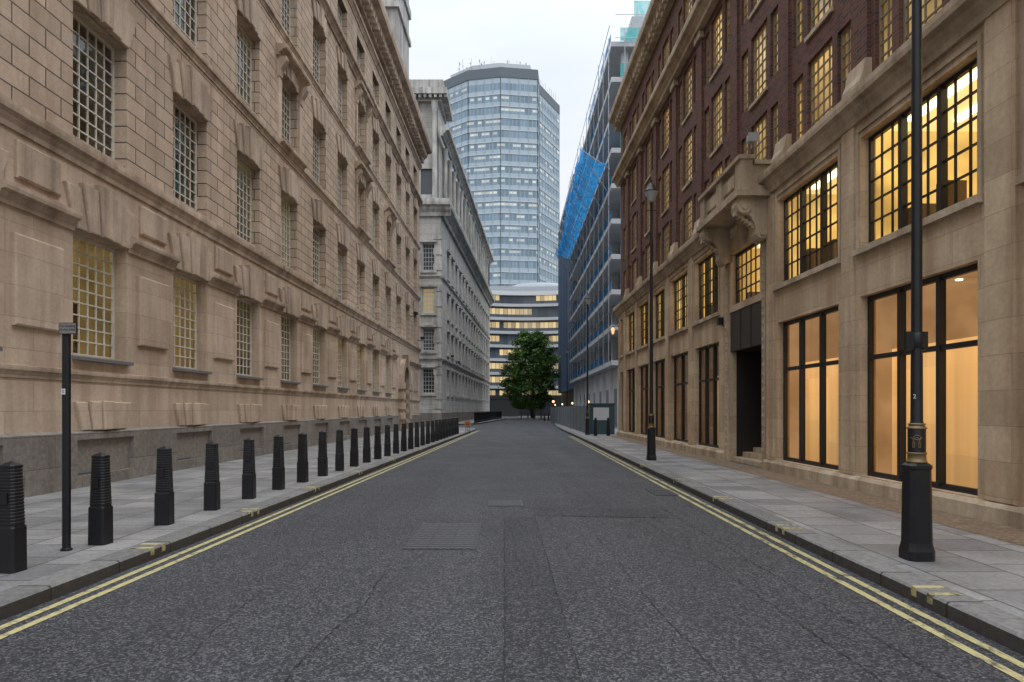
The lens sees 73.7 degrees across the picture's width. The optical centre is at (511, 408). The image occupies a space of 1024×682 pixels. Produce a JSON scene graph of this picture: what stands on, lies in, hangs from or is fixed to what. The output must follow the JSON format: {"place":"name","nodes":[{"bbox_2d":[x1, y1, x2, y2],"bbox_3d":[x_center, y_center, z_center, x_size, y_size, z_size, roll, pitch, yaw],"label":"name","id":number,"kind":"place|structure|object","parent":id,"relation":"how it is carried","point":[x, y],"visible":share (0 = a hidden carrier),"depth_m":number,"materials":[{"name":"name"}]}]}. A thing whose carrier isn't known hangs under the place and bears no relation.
{"place":"outdoors","nodes":[
{"label":"outdoors","id":0,"kind":"place"},
{"bbox_2d":[0,427,471,590],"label":"pavement","id":1,"kind":"structure","parent":0,"point":[132,501],"depth_m":10.46,"materials":[{"name":"grey concrete"}]},
{"bbox_2d":[0,461,26,573],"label":"bollard","id":2,"kind":"object","parent":1,"relation":"on","point":[13,543],"visible":1,"depth_m":6.15,"materials":[{"name":"black metal"}]},
{"bbox_2d":[59,323,77,550],"bbox_3d":[-4.612,0.292,7.132,0.195,2.375,0.116,0,0,0],"label":"sign post","id":3,"kind":"object","parent":1,"relation":"on","point":[66,330],"visible":1,"depth_m":7.10,"materials":[{"name":"black metal"}]},
{"bbox_2d":[88,452,112,545],"bbox_3d":[-4.512,0.978,7.489,0.188,1.005,0.188,0,-1,4],"label":"bollard","id":4,"kind":"object","parent":1,"relation":"on","point":[100,520],"visible":1,"depth_m":7.42,"materials":[{"name":"black metal"}]},
{"bbox_2d":[154,446,174,525],"bbox_3d":[-4.457,0.978,8.753,0.188,1.005,0.188,0,0,-2],"label":"bollard","id":5,"kind":"object","parent":1,"relation":"on","point":[164,515],"visible":1,"depth_m":8.68,"materials":[{"name":"black metal"}]},
{"bbox_2d":[204,441,220,510],"bbox_3d":[-4.401,0.978,10.017,0.188,1.005,0.188,0,0,-3],"label":"bollard","id":6,"kind":"object","parent":1,"relation":"on","point":[212,490],"visible":1,"depth_m":9.94,"materials":[{"name":"black metal"}]},
{"bbox_2d":[0,0,431,497],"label":"limestone office building","id":7,"kind":"structure","parent":1,"relation":"on","point":[209,220],"depth_m":18.15,"materials":[{"name":"stone"}]},
{"bbox_2d":[73,233,114,358],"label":"window","id":8,"kind":"structure","parent":7,"relation":"in","point":[93,262],"depth_m":15.02,"materials":[{"name":"yellow glass"}]},
{"bbox_2d":[73,13,114,159],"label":"window","id":9,"kind":"structure","parent":7,"relation":"in","point":[93,57],"depth_m":14.24,"materials":[{"name":"grey glass"}]},
{"bbox_2d":[173,273,196,368],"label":"window","id":10,"kind":"structure","parent":7,"relation":"in","point":[184,289],"depth_m":18.09,"materials":[{"name":"beige glass"}]},
{"bbox_2d":[173,102,196,209],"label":"window","id":11,"kind":"structure","parent":7,"relation":"in","point":[184,126],"depth_m":17.82,"materials":[{"name":"grey glass"}]},
{"bbox_2d":[173,0,196,47],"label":"window","id":12,"kind":"structure","parent":7,"relation":"in","point":[184,11],"depth_m":17.82,"materials":[{"name":"grey glass"}]},
{"bbox_2d":[237,298,251,375],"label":"window","id":13,"kind":"structure","parent":7,"relation":"in","point":[242,305],"depth_m":21.77,"materials":[{"name":"grey glass"}]},
{"bbox_2d":[237,158,251,243],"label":"window","id":14,"kind":"structure","parent":7,"relation":"in","point":[242,170],"depth_m":21.51,"materials":[{"name":"grey glass"}]},
{"bbox_2d":[237,22,251,108],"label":"window","id":15,"kind":"structure","parent":7,"relation":"in","point":[242,39],"depth_m":21.49,"materials":[{"name":"grey glass"}]},
{"bbox_2d":[281,315,289,380],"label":"window","id":16,"kind":"structure","parent":7,"relation":"in","point":[285,321],"depth_m":25.45,"materials":[{"name":"grey glass"}]},
{"bbox_2d":[281,197,289,266],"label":"window","id":17,"kind":"structure","parent":7,"relation":"in","point":[285,206],"depth_m":25.45,"materials":[{"name":"grey glass"}]},
{"bbox_2d":[281,0,289,36],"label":"window","id":18,"kind":"structure","parent":7,"relation":"in","point":[285,4],"depth_m":25.33,"materials":[{"name":"grey glass"}]},
{"bbox_2d":[282,84,289,143],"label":"window","id":19,"kind":"structure","parent":7,"relation":"in","point":[285,94],"depth_m":25.35,"materials":[{"name":"grey glass"}]},
{"bbox_2d":[313,328,318,383],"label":"window","id":20,"kind":"structure","parent":7,"relation":"in","point":[315,331],"depth_m":29.13,"materials":[{"name":"beige glass"}]},
{"bbox_2d":[313,225,318,284],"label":"window","id":21,"kind":"structure","parent":7,"relation":"in","point":[315,231],"depth_m":29.13,"materials":[{"name":"grey glass"}]},
{"bbox_2d":[313,126,318,183],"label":"window","id":22,"kind":"structure","parent":7,"relation":"in","point":[315,134],"depth_m":29.08,"materials":[{"name":"grey glass"}]},
{"bbox_2d":[313,29,318,83],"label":"window","id":23,"kind":"structure","parent":7,"relation":"in","point":[315,38],"depth_m":29.00,"materials":[{"name":"grey glass"}]},
{"bbox_2d":[338,337,341,386],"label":"window","id":24,"kind":"structure","parent":7,"relation":"in","point":[339,339],"depth_m":32.81,"materials":[{"name":"yellow glass"}]},
{"bbox_2d":[338,248,341,298],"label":"window","id":25,"kind":"structure","parent":7,"relation":"in","point":[339,250],"depth_m":32.81,"materials":[{"name":"grey glass"}]},
{"bbox_2d":[338,160,341,208],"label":"window","id":26,"kind":"structure","parent":7,"relation":"in","point":[339,164],"depth_m":32.81,"materials":[{"name":"grey glass"}]},
{"bbox_2d":[338,74,341,120],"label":"window","id":27,"kind":"structure","parent":7,"relation":"in","point":[339,79],"depth_m":32.81,"materials":[{"name":"grey glass"}]},
{"bbox_2d":[0,427,475,620],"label":"kerb","id":28,"kind":"structure","parent":1,"relation":"on","point":[15,600],"depth_m":7.31,"materials":[{"name":"stone"}]},
{"bbox_2d":[128,449,961,604],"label":"kerb loading marks","id":29,"kind":"object","parent":28,"relation":"on","point":[914,588],"visible":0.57,"depth_m":7.25},
{"bbox_2d":[242,438,255,498],"bbox_3d":[-4.346,0.978,11.282,0.188,1.005,0.188,0,0,-3],"label":"bollard","id":30,"kind":"object","parent":1,"relation":"on","point":[248,482],"visible":1,"depth_m":11.20,"materials":[{"name":"black metal"}]},
{"bbox_2d":[272,435,284,489],"bbox_3d":[-4.290,0.978,12.546,0.188,1.005,0.188,0,0,2],"label":"bollard","id":31,"kind":"object","parent":1,"relation":"on","point":[278,475],"visible":1,"depth_m":12.47,"materials":[{"name":"black metal"}]},
{"bbox_2d":[297,432,308,482],"bbox_3d":[-4.234,0.978,13.811,0.188,1.005,0.188,0,0,5],"label":"bollard","id":32,"kind":"object","parent":1,"relation":"on","point":[302,469],"visible":1,"depth_m":13.73,"materials":[{"name":"black metal"}]},
{"bbox_2d":[317,430,327,475],"bbox_3d":[-4.182,0.978,15.081,0.188,1.005,0.188,0,-1,1],"label":"bollard","id":33,"kind":"object","parent":1,"relation":"on","point":[322,459],"visible":1,"depth_m":15.00,"materials":[{"name":"black metal"}]},
{"bbox_2d":[335,429,343,470],"bbox_3d":[-4.125,0.978,16.341,0.188,1.005,0.188,0,0,-4],"label":"bollard","id":34,"kind":"object","parent":1,"relation":"on","point":[339,460],"visible":1,"depth_m":16.26,"materials":[{"name":"black metal"}]},
{"bbox_2d":[350,427,358,466],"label":"bollard","id":35,"kind":"object","parent":1,"relation":"on","point":[354,456],"visible":1,"depth_m":17.52,"materials":[{"name":"black metal"}]},
{"bbox_2d":[363,426,370,462],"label":"bollard","id":36,"kind":"object","parent":1,"relation":"on","point":[366,449],"visible":1,"depth_m":18.79,"materials":[{"name":"black metal"}]},
{"bbox_2d":[374,425,381,458],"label":"bollard","id":37,"kind":"object","parent":1,"relation":"on","point":[377,450],"visible":1,"depth_m":20.06,"materials":[{"name":"black metal"}]},
{"bbox_2d":[384,424,390,455],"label":"bollard","id":38,"kind":"object","parent":1,"relation":"on","point":[387,447],"visible":1,"depth_m":21.32,"materials":[{"name":"black metal"}]},
{"bbox_2d":[393,423,398,453],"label":"bollard","id":39,"kind":"object","parent":1,"relation":"on","point":[396,440],"visible":1,"depth_m":22.59,"materials":[{"name":"black metal"}]},
{"bbox_2d":[401,423,406,450],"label":"bollard","id":40,"kind":"object","parent":1,"relation":"on","point":[403,439],"visible":1,"depth_m":23.84,"materials":[{"name":"black metal"}]},
{"bbox_2d":[459,418,506,424],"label":"pavement","id":41,"kind":"structure","parent":0,"point":[463,422],"depth_m":80.13,"materials":[{"name":"grey concrete"}]},
{"bbox_2d":[409,79,494,424],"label":"portland stone building","id":42,"kind":"structure","parent":41,"relation":"on","point":[457,300],"depth_m":70.34,"materials":[{"name":"stone"}]},
{"bbox_2d":[423,369,433,392],"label":"window","id":43,"kind":"structure","parent":42,"relation":"in","point":[428,377],"depth_m":66.27,"materials":[{"name":"grey glass"}]},
{"bbox_2d":[423,328,433,350],"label":"window","id":44,"kind":"structure","parent":42,"relation":"in","point":[428,345],"depth_m":66.27,"materials":[{"name":"grey glass"}]},
{"bbox_2d":[423,288,433,312],"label":"window","id":45,"kind":"structure","parent":42,"relation":"in","point":[428,293],"depth_m":66.27,"materials":[{"name":"yellow glass"}]},
{"bbox_2d":[423,244,433,269],"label":"window","id":46,"kind":"structure","parent":42,"relation":"in","point":[428,257],"depth_m":66.27,"materials":[{"name":"grey glass"}]},
{"bbox_2d":[474,411,501,422],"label":"railing","id":47,"kind":"object","parent":41,"relation":"on","point":[483,416],"visible":0.91,"depth_m":84.60,"materials":[{"name":"black metal"}]},
{"bbox_2d":[444,58,559,285],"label":"office tower","id":48,"kind":"structure","parent":0,"point":[504,125],"depth_m":198.16,"materials":[{"name":"glass"}]},
{"bbox_2d":[0,417,1023,681],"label":"road","id":49,"kind":"structure","parent":0,"point":[428,617],"depth_m":5.67,"materials":[{"name":"grey asphalt"}]},
{"bbox_2d":[0,431,475,629],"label":"yellow line","id":50,"kind":"object","parent":49,"relation":"on","point":[88,591],"visible":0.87,"depth_m":7.00,"materials":[{"name":"yellow paint"}]},
{"bbox_2d":[0,431,477,638],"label":"yellow line","id":51,"kind":"object","parent":49,"relation":"on","point":[13,631],"visible":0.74,"depth_m":6.70,"materials":[{"name":"yellow paint"}]},
{"bbox_2d":[402,523,481,549],"bbox_3d":[-0.835,1.599,8.625,0.830,0.022,1.750,0,0,0],"label":"manhole cover","id":52,"kind":"object","parent":49,"relation":"on","point":[445,536],"visible":1,"depth_m":8.43,"materials":[{"name":"metal"}]},
{"bbox_2d":[488,500,522,505],"bbox_3d":[-0.110,1.599,11.550,0.580,0.022,0.700,0,0,0],"label":"manhole cover","id":53,"kind":"object","parent":49,"relation":"on","point":[505,503],"visible":0.98,"depth_m":11.50,"materials":[{"name":"metal"}]},
{"bbox_2d":[496,329,560,417],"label":"plane tree","id":54,"kind":"object","parent":49,"relation":"on","point":[533,344],"visible":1,"depth_m":108.09,"materials":[{"name":"green plant"}]},
{"bbox_2d":[505,517,580,681],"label":"road patch","id":55,"kind":"object","parent":49,"relation":"on","point":[538,647],"visible":1,"depth_m":5.25,"materials":[{"name":"grey asphalt"}]},
{"bbox_2d":[164,439,947,681],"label":"road cracks","id":56,"kind":"object","parent":49,"relation":"on","point":[562,608],"visible":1,"depth_m":5.36,"materials":[{"name":"black asphalt"}]},
{"bbox_2d":[646,489,677,495],"bbox_3d":[2.875,1.599,13.100,0.450,0.022,1.000,0,0,0],"label":"manhole cover","id":57,"kind":"object","parent":49,"relation":"on","point":[661,492],"visible":1,"depth_m":12.97,"materials":[{"name":"metal"}]},
{"bbox_2d":[569,436,1023,681],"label":"yellow line","id":58,"kind":"object","parent":49,"relation":"on","point":[1008,671],"visible":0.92,"depth_m":5.62,"materials":[{"name":"yellow paint"}]},
{"bbox_2d":[572,436,1023,668],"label":"yellow line","id":59,"kind":"object","parent":49,"relation":"on","point":[974,640],"visible":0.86,"depth_m":6.00,"materials":[{"name":"yellow paint"}]},
{"bbox_2d":[502,416,549,416],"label":"pavement","id":60,"kind":"structure","parent":0,"point":[523,416],"depth_m":135.00,"materials":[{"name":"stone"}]},
{"bbox_2d":[490,398,517,415],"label":"concrete wall","id":61,"kind":"structure","parent":60,"relation":"on","point":[503,405],"depth_m":136.50,"materials":[{"name":"grey concrete"}]},
{"bbox_2d":[409,0,650,220],"label":"sky","id":62,"kind":"structure","parent":0,"point":[563,40],"materials":[{"name":"white"}]},
{"bbox_2d":[569,1,649,428],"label":"unfinished concrete building","id":63,"kind":"structure","parent":0,"point":[602,384],"depth_m":57.68,"materials":[{"name":"grey concrete"}]},
{"bbox_2d":[555,146,606,258],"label":"debris netting","id":64,"kind":"object","parent":63,"relation":"attached to","point":[581,188],"visible":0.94,"depth_m":62.03,"materials":[{"name":"blue fabric"}]},
{"bbox_2d":[554,6,645,381],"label":"scaffolding","id":65,"kind":"object","parent":63,"relation":"on","point":[602,184],"visible":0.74,"depth_m":61.10,"materials":[{"name":"metal"}]},
{"bbox_2d":[559,425,1023,617],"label":"pavement","id":66,"kind":"structure","parent":0,"point":[987,570],"depth_m":8.38,"materials":[{"name":"grey concrete"}]},
{"bbox_2d":[550,400,615,433],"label":"site hoarding","id":67,"kind":"object","parent":66,"relation":"on","point":[573,417],"visible":0.93,"depth_m":42.37,"materials":[{"name":"teal paint"}]},
{"bbox_2d":[584,291,590,434],"bbox_3d":[4.300,-2.605,38.900,0.410,8.170,0.410,0,0,0],"label":"street lamp","id":68,"kind":"object","parent":66,"relation":"on","point":[587,298],"visible":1,"depth_m":38.85,"materials":[{"name":"black metal"}]},
{"bbox_2d":[644,177,658,460],"bbox_3d":[4.020,-2.605,19.700,0.410,8.170,0.410,0,0,0],"label":"street lamp","id":69,"kind":"object","parent":66,"relation":"on","point":[651,191],"visible":1,"depth_m":19.65,"materials":[{"name":"black metal"}]},
{"bbox_2d":[555,423,1023,654],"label":"kerb","id":70,"kind":"structure","parent":66,"relation":"on","point":[999,626],"depth_m":6.41,"materials":[{"name":"stone"}]},
{"bbox_2d":[608,0,1023,529],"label":"brick and stone building","id":71,"kind":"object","parent":66,"relation":"on","point":[782,246],"visible":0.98,"depth_m":14.03,"materials":[{"name":"brown"}]},
{"bbox_2d":[629,312,633,350],"bbox_3d":[6.152,-3.890,34.424,0.107,1.980,2.250,0,0,-1],"label":"steel window","id":72,"kind":"structure","parent":71,"relation":"in","point":[631,317],"depth_m":35.11,"materials":[{"name":"yellow glass"}]},
{"bbox_2d":[629,368,634,432],"bbox_3d":[6.132,-0.410,34.424,0.107,3.220,2.250,0,0,-1],"label":"shop window","id":73,"kind":"structure","parent":71,"relation":"in","point":[633,370],"depth_m":34.43,"materials":[{"name":"black metal"}]},
{"bbox_2d":[641,302,647,345],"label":"steel window","id":74,"kind":"structure","parent":71,"relation":"in","point":[644,308],"depth_m":32.05,"materials":[{"name":"yellow glass"}]},
{"bbox_2d":[641,364,648,434],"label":"shop window","id":75,"kind":"structure","parent":71,"relation":"in","point":[646,367],"depth_m":32.41,"materials":[{"name":"black metal"}]},
{"bbox_2d":[656,289,664,338],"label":"steel window","id":76,"kind":"structure","parent":71,"relation":"in","point":[661,295],"depth_m":28.54,"materials":[{"name":"yellow glass"}]},
{"bbox_2d":[656,359,664,437],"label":"shop window","id":77,"kind":"structure","parent":71,"relation":"in","point":[661,363],"depth_m":29.27,"materials":[{"name":"black metal"}]},
{"bbox_2d":[664,223,668,260],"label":"window","id":78,"kind":"structure","parent":71,"relation":"in","point":[666,229],"depth_m":27.92,"materials":[{"name":"glass"}]},
{"bbox_2d":[664,165,668,209],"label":"window","id":79,"kind":"structure","parent":71,"relation":"in","point":[666,173],"depth_m":27.91,"materials":[{"name":"glass"}]},
{"bbox_2d":[664,105,668,150],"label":"window","id":80,"kind":"structure","parent":71,"relation":"in","point":[666,115],"depth_m":27.86,"materials":[{"name":"glass"}]},
{"bbox_2d":[675,273,686,330],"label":"steel window","id":81,"kind":"structure","parent":71,"relation":"in","point":[682,281],"depth_m":25.61,"materials":[{"name":"yellow glass"}]},
{"bbox_2d":[674,352,687,442],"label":"shop window","id":82,"kind":"structure","parent":71,"relation":"in","point":[682,384],"depth_m":26.13,"materials":[{"name":"black glass"}]},
{"bbox_2d":[685,197,691,241],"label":"window","id":83,"kind":"structure","parent":71,"relation":"in","point":[688,206],"depth_m":24.75,"materials":[{"name":"glass"}]},
{"bbox_2d":[685,131,691,184],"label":"window","id":84,"kind":"structure","parent":71,"relation":"in","point":[688,142],"depth_m":24.75,"materials":[{"name":"glass"}]},
{"bbox_2d":[685,63,691,116],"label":"window","id":85,"kind":"structure","parent":71,"relation":"in","point":[688,76],"depth_m":24.75,"materials":[{"name":"glass"}]},
{"bbox_2d":[699,253,717,319],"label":"steel window","id":86,"kind":"structure","parent":71,"relation":"in","point":[708,269],"depth_m":22.00,"materials":[{"name":"yellow glass"}]},
{"bbox_2d":[699,343,718,447],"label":"shop window","id":87,"kind":"structure","parent":71,"relation":"in","point":[710,380],"depth_m":22.66,"materials":[{"name":"black metal"}]},
{"bbox_2d":[713,87,721,149],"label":"window","id":88,"kind":"structure","parent":71,"relation":"in","point":[717,101],"depth_m":21.46,"materials":[{"name":"glass"}]},
{"bbox_2d":[713,8,721,72],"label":"window","id":89,"kind":"structure","parent":71,"relation":"in","point":[717,25],"depth_m":21.46,"materials":[{"name":"glass"}]},
{"bbox_2d":[727,78,729,131],"bbox_3d":[6.859,-8.925,19.933,0.990,1.990,0.610,0,0,-1],"label":"narrow window","id":90,"kind":"structure","parent":71,"relation":"in","point":[728,82],"depth_m":20.15,"materials":[{"name":"glass"}]},
{"bbox_2d":[727,0,729,49],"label":"narrow window","id":91,"kind":"structure","parent":71,"relation":"in","point":[728,1],"depth_m":20.15,"materials":[{"name":"glass"}]},
{"bbox_2d":[744,52,747,110],"bbox_3d":[6.877,-8.925,18.533,0.990,1.990,0.610,0,0,-1],"label":"narrow window","id":92,"kind":"structure","parent":71,"relation":"in","point":[746,56],"depth_m":18.74,"materials":[{"name":"glass"}]},
{"bbox_2d":[736,243,759,303],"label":"steel window","id":93,"kind":"structure","parent":71,"relation":"in","point":[750,256],"depth_m":19.23,"materials":[{"name":"yellow glass"}]},
{"bbox_2d":[736,346,760,455],"bbox_3d":[7.096,-0.070,18.210,1.400,3.100,2.400,0,0,-1],"label":"doorway","id":94,"kind":"structure","parent":71,"relation":"in","point":[748,361],"depth_m":19.41,"materials":[{"name":"brown metal"}]},
{"bbox_2d":[746,132,758,147],"bbox_3d":[5.650,-6.310,16.070,0.240,0.320,0.220,0,0,0],"label":"floodlight","id":95,"kind":"object","parent":71,"relation":"attached to","point":[752,138],"visible":1,"depth_m":15.96,"materials":[{"name":"grey metal"}]},
{"bbox_2d":[754,113,766,159],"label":"window","id":96,"kind":"structure","parent":71,"relation":"in","point":[760,147],"depth_m":17.86,"materials":[{"name":"glass"}]},
{"bbox_2d":[754,21,766,99],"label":"window","id":97,"kind":"structure","parent":71,"relation":"in","point":[760,41],"depth_m":17.99,"materials":[{"name":"glass"}]},
{"bbox_2d":[773,104,777,154],"bbox_3d":[6.905,-6.680,16.483,0.990,1.860,0.610,0,0,-1],"label":"narrow window","id":98,"kind":"structure","parent":71,"relation":"in","point":[775,110],"depth_m":16.70,"materials":[{"name":"glass"}]},
{"bbox_2d":[773,8,777,75],"bbox_3d":[6.905,-8.925,16.483,0.990,1.990,0.610,0,0,-1],"label":"narrow window","id":99,"kind":"structure","parent":71,"relation":"in","point":[775,16],"depth_m":16.70,"materials":[{"name":"glass"}]},
{"bbox_2d":[796,76,802,140],"bbox_3d":[6.922,-6.680,15.183,0.990,1.860,0.610,0,0,-1],"label":"narrow window","id":100,"kind":"structure","parent":71,"relation":"in","point":[799,85],"depth_m":15.40,"materials":[{"name":"glass"}]},
{"bbox_2d":[796,0,802,46],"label":"narrow window","id":101,"kind":"structure","parent":71,"relation":"in","point":[799,3],"depth_m":15.40,"materials":[{"name":"glass"}]},
{"bbox_2d":[783,306,837,469],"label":"shop window","id":102,"kind":"structure","parent":71,"relation":"in","point":[813,369],"depth_m":15.63,"materials":[{"name":"orange glass"}]},
{"bbox_2d":[784,161,837,280],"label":"steel window","id":103,"kind":"structure","parent":71,"relation":"in","point":[813,216],"depth_m":15.00,"materials":[{"name":"yellow glass"}]},
{"bbox_2d":[811,40,831,126],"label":"window","id":104,"kind":"structure","parent":71,"relation":"in","point":[821,66],"depth_m":14.65,"materials":[{"name":"glass"}]},
{"bbox_2d":[811,0,831,29],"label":"window","id":105,"kind":"structure","parent":71,"relation":"in","point":[819,8],"depth_m":14.66,"materials":[{"name":"glass"}]},
{"bbox_2d":[841,23,850,99],"bbox_3d":[6.949,-6.680,13.133,0.990,1.860,0.610,0,0,-1],"label":"narrow window","id":106,"kind":"structure","parent":71,"relation":"in","point":[846,34],"depth_m":13.35,"materials":[{"name":"glass"}]},
{"bbox_2d":[879,0,891,64],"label":"narrow window","id":107,"kind":"structure","parent":71,"relation":"in","point":[885,6],"depth_m":12.00,"materials":[{"name":"glass"}]},
{"bbox_2d":[903,0,941,42],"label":"window","id":108,"kind":"structure","parent":71,"relation":"in","point":[930,8],"depth_m":11.26,"materials":[{"name":"glass"}]},
{"bbox_2d":[867,263,977,495],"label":"shop window","id":109,"kind":"structure","parent":71,"relation":"in","point":[950,299],"depth_m":11.35,"materials":[{"name":"orange glass"}]},
{"bbox_2d":[869,58,976,242],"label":"steel window","id":110,"kind":"structure","parent":71,"relation":"in","point":[949,111],"depth_m":11.47,"materials":[{"name":"yellow glass"}]},
{"bbox_2d":[610,436,1023,545],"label":"pavement sett strip","id":111,"kind":"object","parent":66,"relation":"on","point":[997,531],"visible":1,"depth_m":11.12,"materials":[{"name":"grey stone"}]},
{"bbox_2d":[899,0,934,561],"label":"street lamp","id":112,"kind":"object","parent":66,"relation":"on","point":[916,543],"visible":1,"depth_m":6.68,"materials":[{"name":"black metal"}]},
{"label":"ground","id":113,"kind":"structure","parent":0,"visible":0},
{"bbox_2d":[490,282,560,415],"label":"curved office block","id":114,"kind":"structure","parent":113,"relation":"on","point":[517,308],"depth_m":149.93,"materials":[{"name":"white paint"}]},
{"bbox_2d":[558,174,576,406],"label":"blue glass building","id":115,"kind":"structure","parent":113,"relation":"on","point":[562,314],"depth_m":100.80,"materials":[{"name":"glass"}]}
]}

